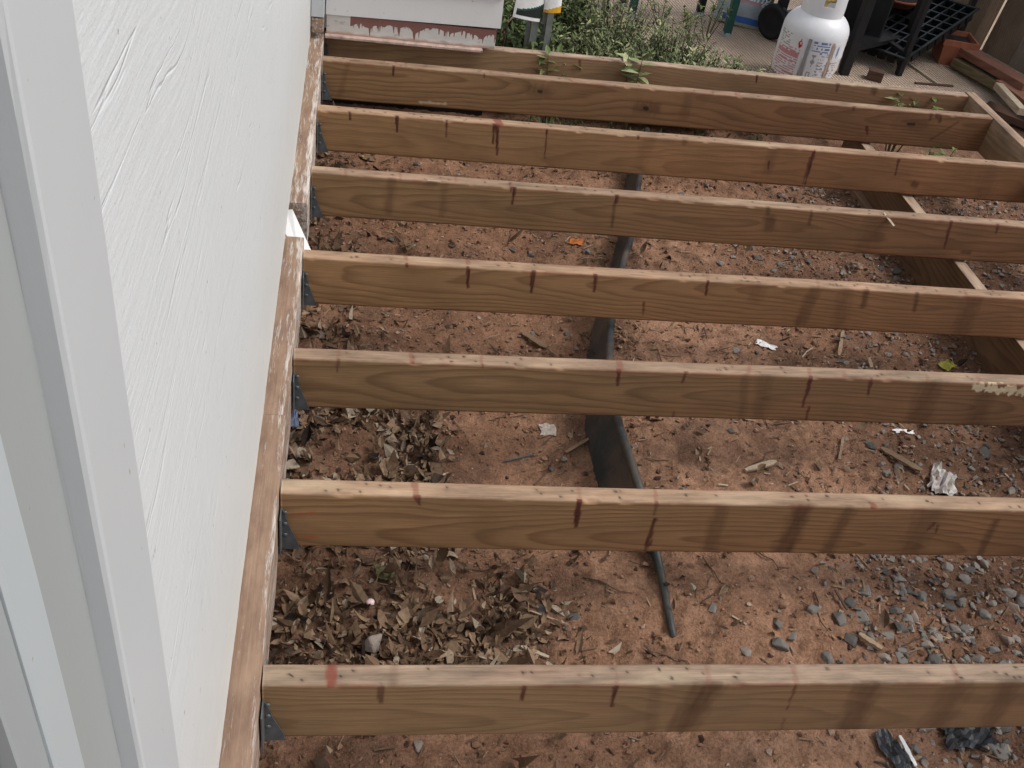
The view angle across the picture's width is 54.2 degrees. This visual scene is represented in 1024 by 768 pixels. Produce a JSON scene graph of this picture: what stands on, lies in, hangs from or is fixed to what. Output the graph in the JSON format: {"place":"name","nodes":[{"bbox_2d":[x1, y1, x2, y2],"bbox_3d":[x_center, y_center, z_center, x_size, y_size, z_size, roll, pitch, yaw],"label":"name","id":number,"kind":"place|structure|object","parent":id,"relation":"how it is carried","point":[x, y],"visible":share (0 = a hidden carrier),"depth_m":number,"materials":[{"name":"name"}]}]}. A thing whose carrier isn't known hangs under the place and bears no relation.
{"place":"outdoors","nodes":[
{"label":"outdoors","id":0,"kind":"place"},
{"bbox_2d":[259,30,1023,767],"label":"ground","id":1,"kind":"structure","parent":0,"point":[717,748],"depth_m":2.36,"materials":[{"name":"soil"}]},
{"bbox_2d":[0,0,310,767],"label":"house wall","id":2,"kind":"structure","parent":1,"relation":"on","point":[147,153],"depth_m":0.68,"materials":[{"name":"paint"}]},
{"bbox_2d":[374,564,395,579],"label":"leaf","id":3,"kind":"object","parent":1,"relation":"on","point":[379,570],"visible":0.8,"depth_m":2.02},
{"bbox_2d":[310,0,503,115],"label":"shed wall","id":4,"kind":"structure","parent":1,"relation":"on","point":[466,25],"depth_m":3.38,"materials":[{"name":"paint"}]},
{"bbox_2d":[414,740,423,752],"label":"stone","id":5,"kind":"object","parent":1,"relation":"on","point":[418,744],"visible":1,"depth_m":1.76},
{"bbox_2d":[503,453,533,461],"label":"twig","id":6,"kind":"object","parent":1,"relation":"on","point":[516,458],"visible":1,"depth_m":2.38,"materials":[{"name":"wood"}]},
{"bbox_2d":[523,20,538,48],"bbox_3d":[0.062,-1.226,3.690,0.044,0.445,0.022,2,40,-10],"label":"metal post","id":7,"kind":"object","parent":1,"relation":"on","point":[531,30],"depth_m":3.65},
{"bbox_2d":[513,0,544,21],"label":"white packet","id":8,"kind":"object","parent":7,"relation":"attached to","point":[530,10],"visible":1,"depth_m":3.53,"materials":[{"name":"paper"}]},
{"bbox_2d":[521,331,547,348],"bbox_3d":[0.061,-0.122,2.741,0.021,0.022,0.105,-20,48,-32],"label":"wood chip","id":9,"kind":"object","parent":1,"relation":"on","point":[533,339],"visible":0.98,"depth_m":2.74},
{"bbox_2d":[520,645,548,658],"bbox_3d":[0.045,0.529,1.975,0.059,0.011,0.008,16,40,7],"label":"wood chip","id":10,"kind":"object","parent":1,"relation":"on","point":[543,655],"visible":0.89,"depth_m":1.97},
{"bbox_2d":[495,1,578,52],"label":"shrub","id":11,"kind":"object","parent":1,"relation":"on","point":[515,35],"visible":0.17,"depth_m":3.70,"materials":[{"name":"green plant"}]},
{"bbox_2d":[537,604,545,613],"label":"stone","id":12,"kind":"object","parent":1,"relation":"on","point":[541,609],"visible":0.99,"depth_m":2.05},
{"bbox_2d":[538,12,553,50],"bbox_3d":[0.115,-1.231,3.707,0.040,0.445,0.022,2,40,-10],"label":"metal post","id":13,"kind":"object","parent":1,"relation":"on","point":[547,20],"visible":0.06,"depth_m":3.65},
{"bbox_2d":[543,0,561,12],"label":"white packet","id":14,"kind":"object","parent":13,"relation":"attached to","point":[552,6],"visible":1,"depth_m":3.54,"materials":[{"name":"paper"}]},
{"bbox_2d":[538,423,556,435],"bbox_3d":[0.088,0.113,2.461,0.045,0.011,0.042,2,40,-10],"label":"paper scrap","id":15,"kind":"object","parent":1,"relation":"on","point":[547,429],"visible":1,"depth_m":2.46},
{"bbox_2d":[537,43,581,123],"bbox_3d":[0.138,-1.084,3.658,0.182,0.321,0.123,-4,41,-17],"label":"weed","id":16,"kind":"object","parent":1,"relation":"on","point":[541,60],"visible":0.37,"depth_m":3.56,"materials":[{"name":"green plant"}]},
{"bbox_2d":[567,613,579,620],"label":"stone","id":17,"kind":"object","parent":1,"relation":"on","point":[576,616],"visible":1,"depth_m":2.06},
{"bbox_2d":[569,238,583,245],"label":"leaf","id":18,"kind":"object","parent":1,"relation":"on","point":[576,241],"visible":1,"depth_m":3.15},
{"bbox_2d":[565,438,588,453],"bbox_3d":[0.160,0.148,2.422,0.083,0.011,0.009,-24,50,-35],"label":"wood chip","id":19,"kind":"object","parent":1,"relation":"on","point":[577,445],"visible":1,"depth_m":2.42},
{"bbox_2d":[549,19,637,57],"bbox_3d":[0.281,-1.240,3.865,0.441,0.308,0.424,2,40,-10],"label":"shrub","id":20,"kind":"object","parent":1,"relation":"on","point":[582,50],"visible":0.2,"depth_m":3.85,"materials":[{"name":"green plant"}]},
{"bbox_2d":[219,26,1023,767],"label":"deck frame","id":21,"kind":"object","parent":1,"relation":"on","point":[949,294],"visible":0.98,"depth_m":2.38,"materials":[{"name":"wood"}]},
{"bbox_2d":[285,209,310,249],"bbox_3d":[-0.552,-0.393,2.492,0.046,0.021,0.218,-11,44,-24],"label":"flashing strip","id":22,"kind":"object","parent":21,"relation":"attached to","point":[293,228],"visible":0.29,"depth_m":2.48,"materials":[{"name":"metal"}]},
{"bbox_2d":[584,127,676,637],"bbox_3d":[0.311,-0.212,2.823,0.217,0.171,2.147,9,39,-2],"label":"lawn edging","id":23,"kind":"object","parent":1,"relation":"on","point":[613,460],"visible":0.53,"depth_m":2.36,"materials":[{"name":"plastic"}]},
{"bbox_2d":[496,114,764,140],"bbox_3d":[0.460,-1.004,3.824,1.110,0.092,0.682,2,40,-10],"label":"ground cover","id":24,"kind":"object","parent":1,"relation":"on","point":[608,127],"visible":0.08,"depth_m":3.77,"materials":[{"name":"green plant"}]},
{"bbox_2d":[616,52,655,129],"bbox_3d":[0.421,-1.056,3.650,0.163,0.367,0.170,24,41,16],"label":"weed","id":25,"kind":"object","parent":1,"relation":"on","point":[630,70],"visible":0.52,"depth_m":3.59,"materials":[{"name":"green plant"}]},
{"bbox_2d":[594,38,680,63],"bbox_3d":[0.497,-1.195,3.885,0.445,0.274,0.474,2,40,-10],"label":"shrub","id":26,"kind":"object","parent":1,"relation":"on","point":[632,55],"visible":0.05,"depth_m":3.86,"materials":[{"name":"green plant"}]},
{"bbox_2d":[259,101,1023,767],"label":"leaf litter","id":27,"kind":"object","parent":1,"relation":"on","point":[499,621],"visible":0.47,"depth_m":2.03,"materials":[{"name":"brown plant"}]},
{"bbox_2d":[291,406,298,426],"bbox_3d":[-0.521,0.068,2.353,0.036,0.018,0.117,-1,41,-14],"label":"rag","id":28,"kind":"object","parent":27,"relation":"on","point":[295,421],"visible":0.31,"depth_m":2.33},
{"bbox_2d":[362,634,381,652],"bbox_3d":[-0.263,0.488,1.893,0.033,0.027,0.038,26,42,18],"label":"stone","id":29,"kind":"object","parent":27,"relation":"on","point":[372,643],"visible":1,"depth_m":1.88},
{"bbox_2d":[260,152,1023,767],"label":"soil crumbs","id":30,"kind":"object","parent":1,"relation":"on","point":[834,638],"visible":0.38,"depth_m":2.43,"materials":[{"name":"soil"}]},
{"bbox_2d":[279,154,1023,767],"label":"wood debris","id":31,"kind":"object","parent":1,"relation":"on","point":[713,470],"visible":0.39,"depth_m":2.43,"materials":[{"name":"wood"}]},
{"bbox_2d":[665,46,746,130],"bbox_3d":[0.753,-1.162,3.898,0.406,0.278,0.414,2,40,-10],"label":"shrub","id":32,"kind":"object","parent":1,"relation":"on","point":[702,61],"visible":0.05,"depth_m":3.88,"materials":[{"name":"green plant"}]},
{"bbox_2d":[708,602,716,612],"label":"stone","id":33,"kind":"object","parent":1,"relation":"on","point":[712,608],"visible":1,"depth_m":2.07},
{"bbox_2d":[740,647,750,655],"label":"stone","id":34,"kind":"object","parent":1,"relation":"on","point":[745,651],"visible":1,"depth_m":2.00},
{"bbox_2d":[721,54,771,72],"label":"shrub","id":35,"kind":"object","parent":1,"relation":"on","point":[736,63],"visible":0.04,"depth_m":3.99,"materials":[{"name":"green plant"}]},
{"bbox_2d":[744,460,776,471],"bbox_3d":[0.609,0.200,2.448,0.094,0.009,0.017,-11,44,-24],"label":"wood chip","id":36,"kind":"object","parent":1,"relation":"on","point":[768,463],"visible":0.91,"depth_m":2.45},
{"bbox_2d":[756,339,777,349],"bbox_3d":[0.723,-0.111,2.841,0.067,0.012,0.028,14,40,5],"label":"paper scrap","id":37,"kind":"object","parent":1,"relation":"on","point":[766,344],"visible":1,"depth_m":2.84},
{"bbox_2d":[773,619,782,628],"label":"stone","id":38,"kind":"object","parent":1,"relation":"on","point":[777,623],"visible":1,"depth_m":2.05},
{"bbox_2d":[772,637,788,651],"bbox_3d":[0.535,0.521,2.023,0.058,0.023,0.028,41,38,18],"label":"stone","id":39,"kind":"object","parent":1,"relation":"on","point":[780,643],"visible":1,"depth_m":2.01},
{"bbox_2d":[807,604,819,613],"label":"stone","id":40,"kind":"object","parent":1,"relation":"on","point":[812,609],"visible":1,"depth_m":2.09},
{"bbox_2d":[821,650,833,663],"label":"stone","id":41,"kind":"object","parent":1,"relation":"on","point":[827,657],"visible":0.85,"depth_m":2.00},
{"bbox_2d":[833,612,845,625],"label":"stone","id":42,"kind":"object","parent":1,"relation":"on","point":[840,618],"visible":1,"depth_m":2.09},
{"bbox_2d":[838,330,843,356],"bbox_3d":[0.955,-0.119,2.905,0.011,0.009,0.127,18,40,10],"label":"wood chip","id":43,"kind":"object","parent":1,"relation":"on","point":[840,346],"visible":0.98,"depth_m":2.90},
{"bbox_2d":[838,437,843,460],"bbox_3d":[0.838,0.164,2.547,0.009,0.011,0.083,19,40,10],"label":"wood chip","id":44,"kind":"object","parent":1,"relation":"on","point":[841,447],"visible":1,"depth_m":2.54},
{"bbox_2d":[834,589,847,609],"bbox_3d":[0.700,0.459,2.126,0.006,0.008,0.050,-7,42,-19],"label":"stick","id":45,"kind":"object","parent":1,"relation":"on","point":[840,599],"visible":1,"depth_m":2.12,"materials":[{"name":"brown wood"}]},
{"bbox_2d":[843,632,857,646],"bbox_3d":[0.701,0.528,2.063,0.038,0.016,0.031,19,33,14],"label":"stone","id":46,"kind":"object","parent":1,"relation":"on","point":[851,639],"visible":1,"depth_m":2.06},
{"bbox_2d":[845,596,856,607],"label":"stone","id":47,"kind":"object","parent":1,"relation":"on","point":[850,602],"visible":1,"depth_m":2.13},
{"bbox_2d":[847,190,872,208],"bbox_3d":[1.277,-0.686,3.650,0.075,0.025,0.300,4,42,-15],"label":"plank","id":48,"kind":"object","parent":1,"relation":"on","point":[862,200],"visible":0.06,"depth_m":3.61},
{"bbox_2d":[855,608,869,623],"bbox_3d":[0.738,0.497,2.113,0.029,0.021,0.054,6,30,4],"label":"stone","id":49,"kind":"object","parent":1,"relation":"on","point":[864,616],"visible":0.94,"depth_m":2.11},
{"bbox_2d":[859,585,870,595],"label":"stone","id":50,"kind":"object","parent":1,"relation":"on","point":[867,592],"visible":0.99,"depth_m":2.17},
{"bbox_2d":[858,632,882,650],"bbox_3d":[0.738,0.531,2.060,0.052,0.008,0.014,33,44,25],"label":"bark piece","id":51,"kind":"object","parent":1,"relation":"on","point":[868,640],"visible":1,"depth_m":2.06,"materials":[{"name":"brown wood"}]},
{"bbox_2d":[877,653,891,661],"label":"stone","id":52,"kind":"object","parent":1,"relation":"on","point":[884,657],"visible":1,"depth_m":2.04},
{"bbox_2d":[880,631,893,638],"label":"stone","id":53,"kind":"object","parent":1,"relation":"on","point":[889,634],"visible":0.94,"depth_m":2.10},
{"bbox_2d":[874,729,912,767],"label":"plastic sheet","id":54,"kind":"object","parent":1,"relation":"on","point":[890,748],"visible":0.96,"depth_m":1.88,"materials":[{"name":"plastic"}]},
{"bbox_2d":[893,621,908,632],"bbox_3d":[0.827,0.518,2.123,0.033,0.017,0.040,9,29,-37],"label":"stone","id":55,"kind":"object","parent":1,"relation":"on","point":[902,627],"visible":1,"depth_m":2.12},
{"bbox_2d":[880,446,922,471],"bbox_3d":[0.991,0.191,2.549,0.022,0.017,0.114,-25,51,-35],"label":"wood chip","id":56,"kind":"object","parent":1,"relation":"on","point":[901,459],"visible":1,"depth_m":2.54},
{"bbox_2d":[895,652,907,663],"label":"stone","id":57,"kind":"object","parent":1,"relation":"on","point":[899,655],"visible":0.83,"depth_m":2.05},
{"bbox_2d":[898,735,916,765],"bbox_3d":[0.745,0.690,1.883,0.010,0.007,0.064,2,40,-10],"label":"stick","id":58,"kind":"object","parent":1,"relation":"on","point":[906,749],"visible":1,"depth_m":1.88,"materials":[{"name":"white paper"}]},
{"bbox_2d":[884,93,942,151],"bbox_3d":[1.508,-0.978,3.853,0.201,0.292,0.192,32,44,24],"label":"weed","id":59,"kind":"object","parent":1,"relation":"on","point":[900,104],"visible":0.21,"depth_m":3.79,"materials":[{"name":"green plant"}]},
{"bbox_2d":[910,609,918,622],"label":"stone","id":60,"kind":"object","parent":1,"relation":"on","point":[913,614],"visible":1,"depth_m":2.15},
{"bbox_2d":[909,744,920,754],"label":"stone","id":61,"kind":"object","parent":1,"relation":"on","point":[915,748],"visible":1,"depth_m":1.88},
{"bbox_2d":[917,591,926,599],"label":"stone","id":62,"kind":"object","parent":1,"relation":"on","point":[921,595],"visible":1,"depth_m":2.21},
{"bbox_2d":[920,639,934,648],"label":"stone","id":63,"kind":"object","parent":1,"relation":"on","point":[926,644],"visible":0.98,"depth_m":2.08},
{"bbox_2d":[927,654,941,663],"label":"stone","id":64,"kind":"object","parent":1,"relation":"on","point":[934,659],"visible":0.93,"depth_m":2.06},
{"bbox_2d":[932,632,942,641],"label":"stone","id":65,"kind":"object","parent":1,"relation":"on","point":[939,637],"visible":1,"depth_m":2.12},
{"bbox_2d":[922,143,956,156],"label":"weed","id":66,"kind":"object","parent":1,"relation":"on","point":[943,153],"visible":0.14,"depth_m":3.67,"materials":[{"name":"green plant"}]},
{"bbox_2d":[927,461,956,495],"bbox_3d":[1.084,0.242,2.506,0.075,0.040,0.106,24,41,16],"label":"plastic film","id":67,"kind":"object","parent":1,"relation":"on","point":[944,483],"visible":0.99,"depth_m":2.51,"materials":[{"name":"plastic"}]},
{"bbox_2d":[938,359,956,370],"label":"leaf","id":68,"kind":"object","parent":1,"relation":"on","point":[947,364],"visible":1,"depth_m":2.91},
{"bbox_2d":[941,562,954,571],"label":"stone","id":69,"kind":"object","parent":1,"relation":"on","point":[948,567],"visible":1,"depth_m":2.28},
{"bbox_2d":[942,589,956,599],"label":"stone","id":70,"kind":"object","parent":1,"relation":"on","point":[949,594],"visible":1,"depth_m":2.21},
{"bbox_2d":[943,602,956,610],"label":"stone","id":71,"kind":"object","parent":1,"relation":"on","point":[950,606],"visible":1,"depth_m":2.20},
{"bbox_2d":[949,624,960,631],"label":"stone","id":72,"kind":"object","parent":1,"relation":"on","point":[953,627],"visible":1,"depth_m":2.16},
{"bbox_2d":[955,597,966,605],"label":"stone","id":73,"kind":"object","parent":1,"relation":"on","point":[961,601],"visible":0.94,"depth_m":2.21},
{"bbox_2d":[959,572,970,583],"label":"stone","id":74,"kind":"object","parent":1,"relation":"on","point":[965,578],"visible":1,"depth_m":2.25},
{"bbox_2d":[960,624,972,632],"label":"stone","id":75,"kind":"object","parent":1,"relation":"on","point":[964,628],"visible":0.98,"depth_m":2.15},
{"bbox_2d":[963,566,975,573],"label":"stone","id":76,"kind":"object","parent":1,"relation":"on","point":[969,569],"visible":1,"depth_m":2.29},
{"bbox_2d":[941,727,1000,749],"bbox_3d":[0.882,0.676,1.950,0.122,0.022,0.090,2,40,-10],"label":"plastic sheet","id":77,"kind":"object","parent":1,"relation":"on","point":[973,738],"visible":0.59,"depth_m":1.94,"materials":[{"name":"plastic"}]},
{"bbox_2d":[971,654,984,662],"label":"stone","id":78,"kind":"object","parent":1,"relation":"on","point":[979,658],"visible":0.99,"depth_m":2.09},
{"bbox_2d":[978,446,990,458],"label":"stone","id":79,"kind":"object","parent":1,"relation":"on","point":[985,451],"visible":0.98,"depth_m":2.64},
{"bbox_2d":[978,609,991,618],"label":"stone","id":80,"kind":"object","parent":1,"relation":"on","point":[983,613],"visible":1,"depth_m":2.19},
{"bbox_2d":[980,559,989,568],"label":"stone","id":81,"kind":"object","parent":1,"relation":"on","point":[984,563],"visible":1,"depth_m":2.31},
{"bbox_2d":[986,646,1000,653],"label":"stone","id":82,"kind":"object","parent":1,"relation":"on","point":[993,649],"visible":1,"depth_m":2.12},
{"bbox_2d":[993,745,1008,761],"bbox_3d":[0.941,0.717,1.927,0.023,0.017,0.043,-11,47,-25],"label":"stone","id":83,"kind":"object","parent":1,"relation":"on","point":[1002,755],"visible":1,"depth_m":1.92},
{"bbox_2d":[1000,743,1012,759],"bbox_3d":[0.955,0.712,1.939,0.025,0.018,0.046,30,44,24],"label":"stone","id":84,"kind":"object","parent":1,"relation":"on","point":[1004,747],"visible":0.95,"depth_m":1.94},
{"bbox_2d":[998,634,1014,646],"bbox_3d":[1.063,0.548,2.148,0.037,0.019,0.025,35,48,28],"label":"stone","id":85,"kind":"object","parent":1,"relation":"on","point":[1008,640],"visible":1,"depth_m":2.14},
{"bbox_2d":[1004,584,1016,597],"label":"stone","id":86,"kind":"object","parent":1,"relation":"on","point":[1010,593],"visible":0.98,"depth_m":2.25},
{"bbox_2d":[1008,601,1019,612],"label":"stone","id":87,"kind":"object","parent":1,"relation":"on","point":[1013,605],"visible":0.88,"depth_m":2.22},
{"bbox_2d":[1015,594,1023,603],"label":"stone","id":88,"kind":"object","parent":1,"relation":"on","point":[1019,598],"visible":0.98,"depth_m":2.24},
{"bbox_2d":[510,0,1023,123],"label":"patio","id":89,"kind":"structure","parent":0,"point":[755,49],"depth_m":4.74,"materials":[{"name":"concrete"}]},
{"bbox_2d":[502,0,610,48],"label":"shrub","id":90,"kind":"object","parent":89,"relation":"on","point":[564,15],"visible":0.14,"depth_m":4.09,"materials":[{"name":"green plant"}]},
{"bbox_2d":[553,0,671,59],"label":"shrub","id":91,"kind":"object","parent":89,"relation":"on","point":[621,35],"visible":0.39,"depth_m":4.06,"materials":[{"name":"green plant"}]},
{"bbox_2d":[646,15,665,36],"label":"weed","id":92,"kind":"object","parent":89,"relation":"on","point":[658,21],"visible":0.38,"depth_m":4.45,"materials":[{"name":"green plant"}]},
{"bbox_2d":[648,0,671,25],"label":"weed","id":93,"kind":"object","parent":89,"relation":"on","point":[664,5],"visible":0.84,"depth_m":4.67,"materials":[{"name":"green plant"}]},
{"bbox_2d":[615,9,720,66],"bbox_3d":[0.641,-1.363,4.100,0.434,0.298,0.444,2,40,-10],"label":"shrub","id":94,"kind":"object","parent":89,"relation":"on","point":[666,44],"visible":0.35,"depth_m":4.08,"materials":[{"name":"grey plant"}]},
{"bbox_2d":[618,0,740,37],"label":"garden chair","id":95,"kind":"object","parent":89,"relation":"on","point":[729,22],"visible":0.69,"depth_m":4.73,"materials":[{"name":"green paint"}]},
{"bbox_2d":[679,5,701,45],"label":"weed","id":96,"kind":"object","parent":89,"relation":"on","point":[686,12],"visible":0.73,"depth_m":4.52,"materials":[{"name":"green plant"}]},
{"bbox_2d":[696,0,733,39],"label":"weed","id":97,"kind":"object","parent":89,"relation":"on","point":[713,8],"visible":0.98,"depth_m":4.60,"materials":[{"name":"green plant"}]},
{"bbox_2d":[713,0,774,29],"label":"potting bag","id":98,"kind":"object","parent":89,"relation":"on","point":[748,12],"visible":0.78,"depth_m":4.85,"materials":[{"name":"plastic"}]},
{"bbox_2d":[771,0,849,78],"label":"gas cylinder","id":99,"kind":"object","parent":89,"relation":"on","point":[813,38],"visible":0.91,"depth_m":4.21,"materials":[{"name":"white paint"}]},
{"bbox_2d":[758,0,922,75],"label":"grill cart","id":100,"kind":"object","parent":89,"relation":"on","point":[866,20],"visible":0.61,"depth_m":4.68,"materials":[{"name":"black paint"}]},
{"bbox_2d":[866,67,884,82],"bbox_3d":[1.665,-1.416,4.583,0.069,0.045,0.050,19,40,11],"label":"offcut block","id":101,"kind":"object","parent":89,"relation":"on","point":[875,74],"depth_m":4.57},
{"bbox_2d":[908,63,938,83],"bbox_3d":[1.946,-1.472,4.739,0.016,0.010,0.235,-6,42,-19],"label":"thin lath","id":102,"kind":"object","parent":89,"relation":"on","point":[921,72],"visible":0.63,"depth_m":4.73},
{"bbox_2d":[883,0,977,75],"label":"plant stand","id":103,"kind":"object","parent":89,"relation":"on","point":[906,51],"visible":0.28,"depth_m":4.60,"materials":[{"name":"black paint"}]},
{"bbox_2d":[861,0,979,64],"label":"seed tray","id":104,"kind":"object","parent":103,"relation":"on","point":[944,19],"visible":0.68,"depth_m":4.76,"materials":[{"name":"black plastic"}]},
{"bbox_3d":[1.921,-1.901,5.032,0.275,0.085,0.275,-10,43,-23],"label":"black bowl","id":105,"kind":"object","parent":103,"relation":"on","visible":0},
{"bbox_2d":[892,0,916,9],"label":"terracotta dish","id":106,"kind":"object","parent":105,"relation":"in","point":[905,4],"visible":0.68,"depth_m":4.84,"materials":[{"name":"ceramic"}]},
{"bbox_2d":[914,82,953,86],"bbox_3d":[1.961,-1.392,4.648,0.197,0.008,0.014,1,40,-12],"label":"thin lath","id":107,"kind":"object","parent":89,"relation":"on","point":[933,84],"visible":1,"depth_m":4.64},
{"bbox_2d":[931,30,979,65],"bbox_3d":[2.160,-1.644,4.902,0.173,0.125,0.173,9,39,-2],"label":"square pot","id":108,"kind":"object","parent":89,"relation":"on","point":[945,51],"visible":0.78,"depth_m":4.86,"materials":[{"name":"ceramic"}]},
{"bbox_2d":[950,58,999,90],"bbox_3d":[2.237,-1.448,4.719,0.090,0.040,0.389,-8,40,-21],"label":"scrap board","id":109,"kind":"object","parent":89,"relation":"on","point":[973,71],"visible":0.49,"depth_m":4.74,"materials":[{"name":"wood"}]},
{"bbox_2d":[957,48,1023,90],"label":"scrap board","id":110,"kind":"object","parent":109,"relation":"on","point":[992,66],"visible":0.84,"depth_m":4.66,"materials":[{"name":"wood"}]},
{"bbox_2d":[993,80,1023,104],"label":"scrap board","id":111,"kind":"object","parent":109,"relation":"on","point":[1018,94],"visible":0.48,"depth_m":4.49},
{"bbox_2d":[955,0,1023,73],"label":"board fence","id":112,"kind":"object","parent":89,"relation":"on","point":[1004,42],"visible":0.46,"depth_m":5.02,"materials":[{"name":"wood"}]},
{"bbox_2d":[986,101,1023,128],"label":"scrap board","id":113,"kind":"object","parent":89,"relation":"on","point":[1008,115],"visible":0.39,"depth_m":4.42,"materials":[{"name":"wood"}]},
{"bbox_2d":[993,82,1023,115],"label":"scrap board","id":114,"kind":"object","parent":113,"relation":"on","point":[1009,98],"visible":1,"depth_m":4.34,"materials":[{"name":"wood"}]},
{"bbox_2d":[533,181,1023,767],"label":"gravel","id":115,"kind":"structure","parent":0,"point":[911,629],"depth_m":2.35,"materials":[{"name":"gravel"}]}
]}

